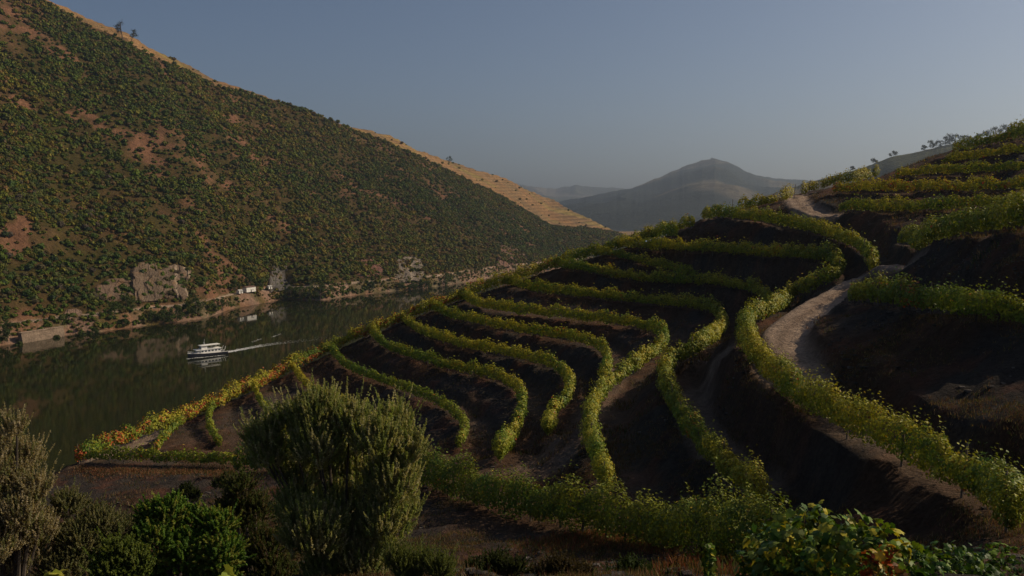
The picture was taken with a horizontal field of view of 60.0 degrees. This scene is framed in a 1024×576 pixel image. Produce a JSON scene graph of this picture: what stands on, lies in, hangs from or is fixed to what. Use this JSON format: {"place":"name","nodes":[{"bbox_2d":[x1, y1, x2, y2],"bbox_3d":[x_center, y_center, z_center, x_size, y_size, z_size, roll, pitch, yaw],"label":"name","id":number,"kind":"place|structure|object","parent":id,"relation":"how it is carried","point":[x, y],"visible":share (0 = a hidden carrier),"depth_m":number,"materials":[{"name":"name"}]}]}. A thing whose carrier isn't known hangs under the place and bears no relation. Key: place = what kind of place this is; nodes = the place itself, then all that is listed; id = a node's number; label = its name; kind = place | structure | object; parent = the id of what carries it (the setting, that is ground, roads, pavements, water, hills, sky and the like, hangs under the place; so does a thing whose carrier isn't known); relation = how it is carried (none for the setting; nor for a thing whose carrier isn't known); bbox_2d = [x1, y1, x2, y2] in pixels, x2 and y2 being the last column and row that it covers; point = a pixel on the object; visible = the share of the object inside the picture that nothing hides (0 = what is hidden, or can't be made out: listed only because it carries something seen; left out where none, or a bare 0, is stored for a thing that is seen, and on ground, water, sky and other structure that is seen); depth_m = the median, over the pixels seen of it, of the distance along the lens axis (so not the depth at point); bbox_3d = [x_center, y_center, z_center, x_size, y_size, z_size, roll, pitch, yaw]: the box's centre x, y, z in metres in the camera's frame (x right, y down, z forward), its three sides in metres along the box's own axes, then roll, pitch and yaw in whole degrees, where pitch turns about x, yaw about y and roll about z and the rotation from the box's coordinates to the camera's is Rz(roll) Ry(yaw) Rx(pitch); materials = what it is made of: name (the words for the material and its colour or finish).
{"place":"outdoors","nodes":[
{"label":"outdoors","id":0,"kind":"place"},
{"bbox_2d":[0,0,640,345],"bbox_3d":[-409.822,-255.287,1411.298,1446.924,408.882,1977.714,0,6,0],"label":"river hillside","id":1,"kind":"structure","parent":0,"point":[559,213],"depth_m":859.83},
{"bbox_2d":[1,231,8,236],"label":"hillside shrub","id":2,"kind":"object","parent":1,"relation":"on","point":[4,233],"visible":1,"depth_m":623.80,"materials":[{"name":"green plant"}]},
{"bbox_2d":[0,320,14,341],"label":"tree","id":3,"kind":"object","parent":1,"relation":"on","point":[7,324],"visible":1,"depth_m":543.12,"materials":[{"name":"green plant"}]},
{"bbox_2d":[16,280,26,285],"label":"hillside shrub","id":4,"kind":"object","parent":1,"relation":"on","point":[20,282],"visible":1,"depth_m":595.40,"materials":[{"name":"green plant"}]},
{"bbox_2d":[22,204,29,210],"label":"hillside shrub","id":5,"kind":"object","parent":1,"relation":"on","point":[25,207],"visible":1,"depth_m":664.54,"materials":[{"name":"green plant"}]},
{"bbox_2d":[22,289,32,295],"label":"hillside shrub","id":6,"kind":"object","parent":1,"relation":"on","point":[27,292],"visible":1,"depth_m":591.28,"materials":[{"name":"green plant"}]},
{"bbox_2d":[32,224,41,229],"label":"hillside shrub","id":7,"kind":"object","parent":1,"relation":"on","point":[36,227],"visible":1,"depth_m":648.19,"materials":[{"name":"green plant"}]},
{"bbox_2d":[36,250,45,256],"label":"hillside shrub","id":8,"kind":"object","parent":1,"relation":"on","point":[41,254],"visible":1,"depth_m":629.53,"materials":[{"name":"green plant"}]},
{"bbox_2d":[18,326,64,342],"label":"retaining wall","id":9,"kind":"structure","parent":1,"relation":"on","point":[36,335],"depth_m":561.62,"materials":[{"name":"stone"}]},
{"bbox_2d":[36,264,46,268],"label":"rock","id":10,"kind":"object","parent":1,"relation":"on","point":[40,266],"visible":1,"depth_m":619.08,"materials":[{"name":"brown stone"}]},
{"bbox_2d":[56,221,65,226],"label":"hillside shrub","id":11,"kind":"object","parent":1,"relation":"on","point":[60,223],"visible":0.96,"depth_m":675.98,"materials":[{"name":"green plant"}]},
{"bbox_2d":[64,308,82,321],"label":"rock outcrop","id":12,"kind":"object","parent":1,"relation":"on","point":[78,312],"visible":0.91,"depth_m":605.45,"materials":[{"name":"stone"}]},
{"bbox_2d":[74,330,86,335],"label":"tree","id":13,"kind":"object","parent":1,"relation":"on","point":[80,333],"visible":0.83,"depth_m":581.55,"materials":[{"name":"green plant"}]},
{"bbox_2d":[86,327,98,333],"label":"tree","id":14,"kind":"object","parent":1,"relation":"on","point":[94,330],"visible":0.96,"depth_m":588.26,"materials":[{"name":"green plant"}]},
{"bbox_2d":[105,302,121,314],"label":"tree","id":15,"kind":"object","parent":1,"relation":"on","point":[114,307],"visible":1,"depth_m":614.66,"materials":[{"name":"green plant"}]},
{"bbox_2d":[95,278,137,302],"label":"rock outcrop","id":16,"kind":"object","parent":1,"relation":"on","point":[108,290],"visible":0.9,"depth_m":642.18,"materials":[{"name":"stone"}]},
{"bbox_2d":[113,21,122,39],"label":"tree","id":17,"kind":"object","parent":1,"relation":"on","point":[118,29],"visible":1,"depth_m":1028.04,"materials":[{"name":"green plant"}]},
{"bbox_2d":[117,318,129,326],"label":"tree","id":18,"kind":"object","parent":1,"relation":"on","point":[125,321],"visible":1,"depth_m":611.90,"materials":[{"name":"green plant"}]},
{"bbox_2d":[116,295,137,308],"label":"tree","id":19,"kind":"object","parent":1,"relation":"on","point":[125,298],"visible":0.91,"depth_m":632.40,"materials":[{"name":"green plant"}]},
{"bbox_2d":[125,232,134,237],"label":"hillside shrub","id":20,"kind":"object","parent":1,"relation":"on","point":[130,235],"visible":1,"depth_m":709.89,"materials":[{"name":"green plant"}]},
{"bbox_2d":[129,261,172,301],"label":"rock outcrop","id":21,"kind":"object","parent":1,"relation":"on","point":[139,285],"visible":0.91,"depth_m":667.10,"materials":[{"name":"stone"}]},
{"bbox_2d":[146,311,161,320],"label":"tree","id":22,"kind":"object","parent":1,"relation":"on","point":[151,313],"visible":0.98,"depth_m":630.94,"materials":[{"name":"green plant"}]},
{"bbox_2d":[155,308,173,322],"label":"tree","id":23,"kind":"object","parent":1,"relation":"on","point":[164,316],"visible":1,"depth_m":635.45,"materials":[{"name":"green plant"}]},
{"bbox_2d":[18,286,327,322],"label":"railway bed","id":24,"kind":"object","parent":1,"relation":"on","point":[173,305],"visible":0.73,"depth_m":658.39,"materials":[{"name":"gravel"}]},
{"bbox_2d":[242,285,255,291],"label":"hut","id":25,"kind":"object","parent":24,"relation":"on","point":[249,288],"visible":0.98,"depth_m":751.24,"materials":[{"name":"white wood"}]},
{"bbox_2d":[160,264,190,299],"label":"rock outcrop","id":26,"kind":"object","parent":1,"relation":"on","point":[179,291],"visible":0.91,"depth_m":683.98,"materials":[{"name":"stone"}]},
{"bbox_2d":[168,305,185,320],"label":"tree","id":27,"kind":"object","parent":1,"relation":"on","point":[178,307],"visible":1,"depth_m":642.07,"materials":[{"name":"green plant"}]},
{"bbox_2d":[181,299,196,314],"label":"tree","id":28,"kind":"object","parent":1,"relation":"on","point":[191,309],"visible":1,"depth_m":653.36,"materials":[{"name":"green plant"}]},
{"bbox_2d":[187,294,206,315],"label":"tree","id":29,"kind":"object","parent":1,"relation":"on","point":[198,305],"visible":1,"depth_m":657.67,"materials":[{"name":"green plant"}]},
{"bbox_2d":[206,301,218,314],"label":"tree","id":30,"kind":"object","parent":1,"relation":"on","point":[211,304],"visible":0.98,"depth_m":676.96,"materials":[{"name":"green plant"}]},
{"bbox_2d":[217,297,231,307],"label":"tree","id":31,"kind":"object","parent":1,"relation":"on","point":[223,302],"visible":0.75,"depth_m":701.01,"materials":[{"name":"green plant"}]},
{"bbox_2d":[229,279,241,290],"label":"tree","id":32,"kind":"object","parent":1,"relation":"on","point":[234,282],"visible":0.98,"depth_m":743.38,"materials":[{"name":"green plant"}]},
{"bbox_2d":[243,277,257,287],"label":"tree","id":33,"kind":"object","parent":1,"relation":"on","point":[250,280],"visible":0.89,"depth_m":764.93,"materials":[{"name":"green plant"}]},
{"bbox_2d":[256,279,263,287],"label":"tree","id":34,"kind":"object","parent":1,"relation":"on","point":[261,283],"visible":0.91,"depth_m":777.33,"materials":[{"name":"green plant"}]},
{"bbox_2d":[268,265,289,292],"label":"rock outcrop","id":35,"kind":"object","parent":1,"relation":"on","point":[279,286],"visible":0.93,"depth_m":802.36,"materials":[{"name":"stone"}]},
{"bbox_2d":[283,284,301,298],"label":"tree","id":36,"kind":"object","parent":1,"relation":"on","point":[286,294],"visible":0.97,"depth_m":782.03,"materials":[{"name":"green plant"}]},
{"bbox_2d":[293,286,306,300],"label":"tree","id":37,"kind":"object","parent":1,"relation":"on","point":[295,293],"visible":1,"depth_m":777.84,"materials":[{"name":"green plant"}]},
{"bbox_2d":[302,285,318,300],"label":"tree","id":38,"kind":"object","parent":1,"relation":"on","point":[309,292],"visible":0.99,"depth_m":777.67,"materials":[{"name":"green plant"}]},
{"bbox_2d":[0,0,639,342],"bbox_3d":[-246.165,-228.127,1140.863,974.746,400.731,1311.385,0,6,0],"label":"scrub","id":39,"kind":"object","parent":1,"relation":"on","point":[542,236],"visible":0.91,"depth_m":916.91,"materials":[{"name":"green plant"}]},
{"bbox_2d":[312,282,328,299],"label":"tree","id":40,"kind":"object","parent":1,"relation":"on","point":[320,286],"visible":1,"depth_m":780.39,"materials":[{"name":"green plant"}]},
{"bbox_2d":[357,259,382,277],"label":"rock outcrop","id":41,"kind":"object","parent":1,"relation":"on","point":[379,269],"visible":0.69,"depth_m":882.17,"materials":[{"name":"stone"}]},
{"bbox_2d":[394,280,406,288],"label":"tree","id":42,"kind":"object","parent":1,"relation":"on","point":[401,284],"visible":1,"depth_m":860.91,"materials":[{"name":"green plant"}]},
{"bbox_2d":[392,256,424,281],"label":"rock outcrop","id":43,"kind":"object","parent":1,"relation":"on","point":[406,272],"visible":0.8,"depth_m":900.26,"materials":[{"name":"stone"}]},
{"bbox_2d":[407,282,418,289],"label":"tree","id":44,"kind":"object","parent":1,"relation":"on","point":[413,285],"visible":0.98,"depth_m":866.40,"materials":[{"name":"green plant"}]},
{"bbox_2d":[419,278,433,288],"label":"tree","id":45,"kind":"object","parent":1,"relation":"on","point":[426,285],"visible":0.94,"depth_m":876.16,"materials":[{"name":"green plant"}]},
{"bbox_2d":[443,273,454,285],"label":"tree","id":46,"kind":"object","parent":1,"relation":"on","point":[447,278],"visible":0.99,"depth_m":905.70,"materials":[{"name":"green plant"}]},
{"bbox_2d":[496,245,524,267],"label":"rock outcrop","id":47,"kind":"object","parent":1,"relation":"on","point":[504,262],"visible":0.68,"depth_m":1073.08,"materials":[{"name":"stone"}]},
{"bbox_2d":[0,226,661,476],"bbox_3d":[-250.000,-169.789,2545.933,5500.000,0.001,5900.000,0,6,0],"label":"river","id":48,"kind":"structure","parent":0,"point":[72,391],"depth_m":488.77,"materials":[{"name":"green liquid"}]},
{"bbox_2d":[187,343,227,357],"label":"motor yacht","id":49,"kind":"object","parent":48,"relation":"on","point":[203,350],"visible":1,"depth_m":505.13,"materials":[{"name":"white metal"}]},
{"bbox_2d":[188,334,295,358],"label":"wake","id":50,"kind":"object","parent":48,"relation":"on","point":[239,349],"visible":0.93,"depth_m":527.22,"materials":[{"name":"white liquid"}]},
{"bbox_2d":[26,130,1023,575],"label":"vineyard terrain","id":51,"kind":"structure","parent":0,"point":[828,463],"depth_m":65.09,"materials":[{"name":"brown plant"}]},
{"bbox_2d":[0,401,64,575],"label":"grey bush","id":52,"kind":"object","parent":51,"relation":"on","point":[27,526],"visible":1,"depth_m":20.26,"materials":[{"name":"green plant"}]},
{"bbox_2d":[44,569,67,575],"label":"vine","id":53,"kind":"object","parent":51,"relation":"on","point":[55,572],"visible":1,"depth_m":7.21,"materials":[{"name":"green plant"}]},
{"bbox_2d":[30,476,141,575],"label":"grey bush","id":54,"kind":"object","parent":51,"relation":"on","point":[72,537],"visible":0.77,"depth_m":21.44,"materials":[{"name":"green plant"}]},
{"bbox_2d":[79,521,162,575],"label":"green bush","id":55,"kind":"object","parent":51,"relation":"on","point":[119,556],"visible":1,"depth_m":16.34,"materials":[{"name":"green plant"}]},
{"bbox_2d":[86,441,233,465],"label":"vine row","id":56,"kind":"object","parent":51,"relation":"on","point":[207,458],"visible":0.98,"depth_m":92.87,"materials":[{"name":"green plant"}]},
{"bbox_2d":[151,411,186,455],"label":"vine row","id":57,"kind":"object","parent":51,"relation":"on","point":[168,431],"visible":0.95,"depth_m":102.19,"materials":[{"name":"green plant"}]},
{"bbox_2d":[169,479,202,503],"bbox_3d":[-22.837,14.150,61.961,2.166,2.156,2.890,-3,7,-29],"label":"thicket","id":58,"kind":"object","parent":51,"relation":"on","point":[191,493],"visible":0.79,"depth_m":61.44,"materials":[{"name":"green plant"}]},
{"bbox_2d":[126,488,256,575],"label":"green bush","id":59,"kind":"object","parent":51,"relation":"on","point":[183,546],"visible":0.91,"depth_m":22.41,"materials":[{"name":"green plant"}]},
{"bbox_2d":[205,397,222,446],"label":"vine row","id":60,"kind":"object","parent":51,"relation":"on","point":[212,432],"visible":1,"depth_m":105.82,"materials":[{"name":"green plant"}]},
{"bbox_2d":[209,467,236,493],"bbox_3d":[-19.551,13.485,61.339,2.503,2.040,1.974,-3,6,-26],"label":"thicket","id":61,"kind":"object","parent":51,"relation":"on","point":[214,483],"visible":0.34,"depth_m":61.22,"materials":[{"name":"green plant"}]},
{"bbox_2d":[219,564,236,575],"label":"vine","id":62,"kind":"object","parent":51,"relation":"on","point":[228,571],"visible":1,"depth_m":7.35,"materials":[{"name":"green plant"}]},
{"bbox_2d":[208,459,299,575],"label":"green bush","id":63,"kind":"object","parent":51,"relation":"on","point":[262,538],"visible":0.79,"depth_m":27.71,"materials":[{"name":"green plant"}]},
{"bbox_2d":[251,380,289,436],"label":"vine row","id":64,"kind":"object","parent":51,"relation":"on","point":[258,394],"visible":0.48,"depth_m":117.03,"materials":[{"name":"green plant"}]},
{"bbox_2d":[290,361,371,418],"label":"vine row","id":65,"kind":"object","parent":51,"relation":"on","point":[300,375],"visible":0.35,"depth_m":125.67,"materials":[{"name":"green plant"}]},
{"bbox_2d":[232,370,432,575],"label":"olive shrub","id":66,"kind":"object","parent":51,"relation":"on","point":[322,531],"visible":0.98,"depth_m":24.68,"materials":[{"name":"green plant"}]},
{"bbox_2d":[74,221,677,463],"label":"vine row","id":67,"kind":"object","parent":51,"relation":"on","point":[544,265],"visible":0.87,"depth_m":135.23,"materials":[{"name":"green plant"}]},
{"bbox_2d":[328,342,469,447],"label":"vine row","id":68,"kind":"object","parent":51,"relation":"on","point":[462,419],"visible":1,"depth_m":109.17,"materials":[{"name":"green plant"}]},
{"bbox_2d":[376,524,458,575],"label":"green bush","id":69,"kind":"object","parent":51,"relation":"on","point":[402,560],"visible":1,"depth_m":18.52,"materials":[{"name":"green plant"}]},
{"bbox_2d":[368,321,527,462],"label":"vine row","id":70,"kind":"object","parent":51,"relation":"on","point":[505,440],"visible":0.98,"depth_m":107.43,"materials":[{"name":"green plant"}]},
{"bbox_2d":[398,312,575,434],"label":"vine row","id":71,"kind":"object","parent":51,"relation":"on","point":[549,422],"visible":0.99,"depth_m":110.55,"materials":[{"name":"green plant"}]},
{"bbox_2d":[464,544,532,575],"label":"thicket","id":72,"kind":"object","parent":51,"relation":"on","point":[497,561],"visible":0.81,"depth_m":24.60,"materials":[{"name":"green plant"}]},
{"bbox_2d":[233,430,800,564],"bbox_3d":[-6.193,12.457,59.574,7.120,16.974,66.507,-4,7,-33],"label":"vine row","id":73,"kind":"object","parent":51,"relation":"on","point":[719,532],"visible":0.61,"depth_m":43.35,"materials":[{"name":"green plant"}]},
{"bbox_2d":[427,299,613,378],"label":"vine row","id":74,"kind":"object","parent":51,"relation":"on","point":[607,360],"visible":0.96,"depth_m":117.61,"materials":[{"name":"green plant"}]},
{"bbox_2d":[27,220,1023,575],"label":"stones","id":75,"kind":"object","parent":51,"relation":"on","point":[473,572],"visible":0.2,"depth_m":52.22,"materials":[{"name":"stone"}]},
{"bbox_2d":[522,542,597,575],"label":"thicket","id":76,"kind":"object","parent":51,"relation":"on","point":[555,563],"visible":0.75,"depth_m":24.54,"materials":[{"name":"green plant"}]},
{"bbox_2d":[459,287,669,493],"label":"vine row","id":77,"kind":"object","parent":51,"relation":"on","point":[591,440],"visible":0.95,"depth_m":90.63,"materials":[{"name":"green plant"}]},
{"bbox_2d":[592,551,658,571],"bbox_3d":[3.280,8.133,24.966,2.060,1.888,1.921,0,6,0],"label":"thicket","id":78,"kind":"object","parent":51,"relation":"on","point":[630,563],"visible":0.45,"depth_m":24.61,"materials":[{"name":"green plant"}]},
{"bbox_2d":[502,274,772,505],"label":"vine row","id":79,"kind":"object","parent":51,"relation":"on","point":[682,413],"visible":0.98,"depth_m":67.35,"materials":[{"name":"green plant"}]},
{"bbox_2d":[594,245,693,274],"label":"vine row","id":80,"kind":"object","parent":51,"relation":"on","point":[630,255],"visible":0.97,"depth_m":130.85,"materials":[{"name":"green plant"}]},
{"bbox_2d":[553,252,771,300],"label":"vine row","id":81,"kind":"object","parent":51,"relation":"on","point":[705,278],"visible":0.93,"depth_m":124.05,"materials":[{"name":"green plant"}]},
{"bbox_2d":[640,213,694,240],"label":"vine row","id":82,"kind":"object","parent":51,"relation":"on","point":[686,223],"visible":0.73,"depth_m":140.48,"materials":[{"name":"green plant"}]},
{"bbox_2d":[654,554,699,568],"bbox_3d":[4.778,8.095,25.088,1.721,1.908,2.415,4,7,34],"label":"thicket","id":83,"kind":"object","parent":51,"relation":"on","point":[676,561],"visible":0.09,"depth_m":24.33,"materials":[{"name":"green plant"}]},
{"bbox_2d":[701,543,717,575],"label":"vine","id":84,"kind":"object","parent":51,"relation":"on","point":[708,559],"visible":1,"depth_m":16.48,"materials":[{"name":"green plant"}]},
{"bbox_2d":[701,201,880,270],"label":"vine row","id":85,"kind":"object","parent":51,"relation":"on","point":[870,253],"visible":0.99,"depth_m":112.24,"materials":[{"name":"green plant"}]},
{"bbox_2d":[732,164,879,209],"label":"vine row","id":86,"kind":"object","parent":51,"relation":"on","point":[788,194],"visible":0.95,"depth_m":141.69,"materials":[{"name":"green plant"}]},
{"bbox_2d":[617,233,1023,532],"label":"vine row","id":87,"kind":"object","parent":51,"relation":"on","point":[957,467],"visible":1,"depth_m":42.63,"materials":[{"name":"green plant"}]},
{"bbox_2d":[730,499,927,575],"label":"vine","id":88,"kind":"object","parent":51,"relation":"on","point":[836,550],"visible":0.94,"depth_m":15.45,"materials":[{"name":"green plant"}]},
{"bbox_2d":[860,544,907,575],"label":"vine","id":89,"kind":"object","parent":51,"relation":"on","point":[875,561],"visible":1,"depth_m":13.45,"materials":[{"name":"orange plant"}]},
{"bbox_2d":[832,171,1023,193],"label":"vine row","id":90,"kind":"object","parent":51,"relation":"on","point":[901,185],"visible":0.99,"depth_m":111.28,"materials":[{"name":"green plant"}]},
{"bbox_2d":[838,187,1023,212],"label":"vine row","id":91,"kind":"object","parent":51,"relation":"on","point":[935,203],"visible":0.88,"depth_m":99.34,"materials":[{"name":"green plant"}]},
{"bbox_2d":[847,266,1023,330],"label":"vine row","id":92,"kind":"object","parent":51,"relation":"on","point":[911,297],"visible":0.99,"depth_m":51.48,"materials":[{"name":"green plant"}]},
{"bbox_2d":[887,538,1023,575],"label":"vine","id":93,"kind":"object","parent":51,"relation":"on","point":[931,560],"visible":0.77,"depth_m":18.20,"materials":[{"name":"green plant"}]},
{"bbox_2d":[895,157,1023,176],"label":"vine row","id":94,"kind":"object","parent":51,"relation":"on","point":[959,167],"visible":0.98,"depth_m":116.65,"materials":[{"name":"green plant"}]},
{"bbox_2d":[897,181,1023,251],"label":"vine row","id":95,"kind":"object","parent":51,"relation":"on","point":[926,235],"visible":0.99,"depth_m":64.23,"materials":[{"name":"green plant"}]},
{"bbox_2d":[943,140,1023,163],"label":"vine row","id":96,"kind":"object","parent":51,"relation":"on","point":[954,156],"visible":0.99,"depth_m":120.96,"materials":[{"name":"green plant"}]},
{"bbox_2d":[952,124,1023,152],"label":"vine row","id":97,"kind":"object","parent":51,"relation":"on","point":[1000,136],"visible":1,"depth_m":128.04,"materials":[{"name":"green plant"}]},
{"bbox_2d":[1007,118,1023,135],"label":"vine row","id":98,"kind":"object","parent":51,"relation":"on","point":[1019,123],"visible":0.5,"depth_m":128.87,"materials":[{"name":"green plant"}]},
{"bbox_2d":[49,0,1023,188],"label":"sky","id":99,"kind":"structure","parent":0,"point":[626,94],"materials":[{"name":"blue"}]},
{"bbox_2d":[541,195,568,201],"bbox_3d":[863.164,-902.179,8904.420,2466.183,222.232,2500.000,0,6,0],"label":"ridge","id":100,"kind":"structure","parent":0,"point":[557,199],"depth_m":9050.50,"materials":[{"name":"grey"}]},
{"bbox_2d":[518,184,623,198],"bbox_3d":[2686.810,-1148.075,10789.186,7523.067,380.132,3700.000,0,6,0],"label":"ridge","id":101,"kind":"structure","parent":0,"point":[572,192],"depth_m":10678.64,"materials":[{"name":"grey"}]},
{"bbox_2d":[559,159,807,227],"bbox_3d":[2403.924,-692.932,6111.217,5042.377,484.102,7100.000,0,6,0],"label":"mountain","id":102,"kind":"structure","parent":0,"point":[694,189],"depth_m":3916.78,"materials":[{"name":"grey"}]},
{"bbox_2d":[762,136,994,197],"bbox_3d":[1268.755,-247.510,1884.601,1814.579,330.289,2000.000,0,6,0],"label":"hill","id":103,"kind":"structure","parent":0,"point":[887,165],"depth_m":1857.57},
{"bbox_2d":[987,126,1002,133],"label":"ridge tree","id":104,"kind":"object","parent":103,"relation":"on","point":[996,129],"visible":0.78,"depth_m":1818.45,"materials":[{"name":"green plant"}]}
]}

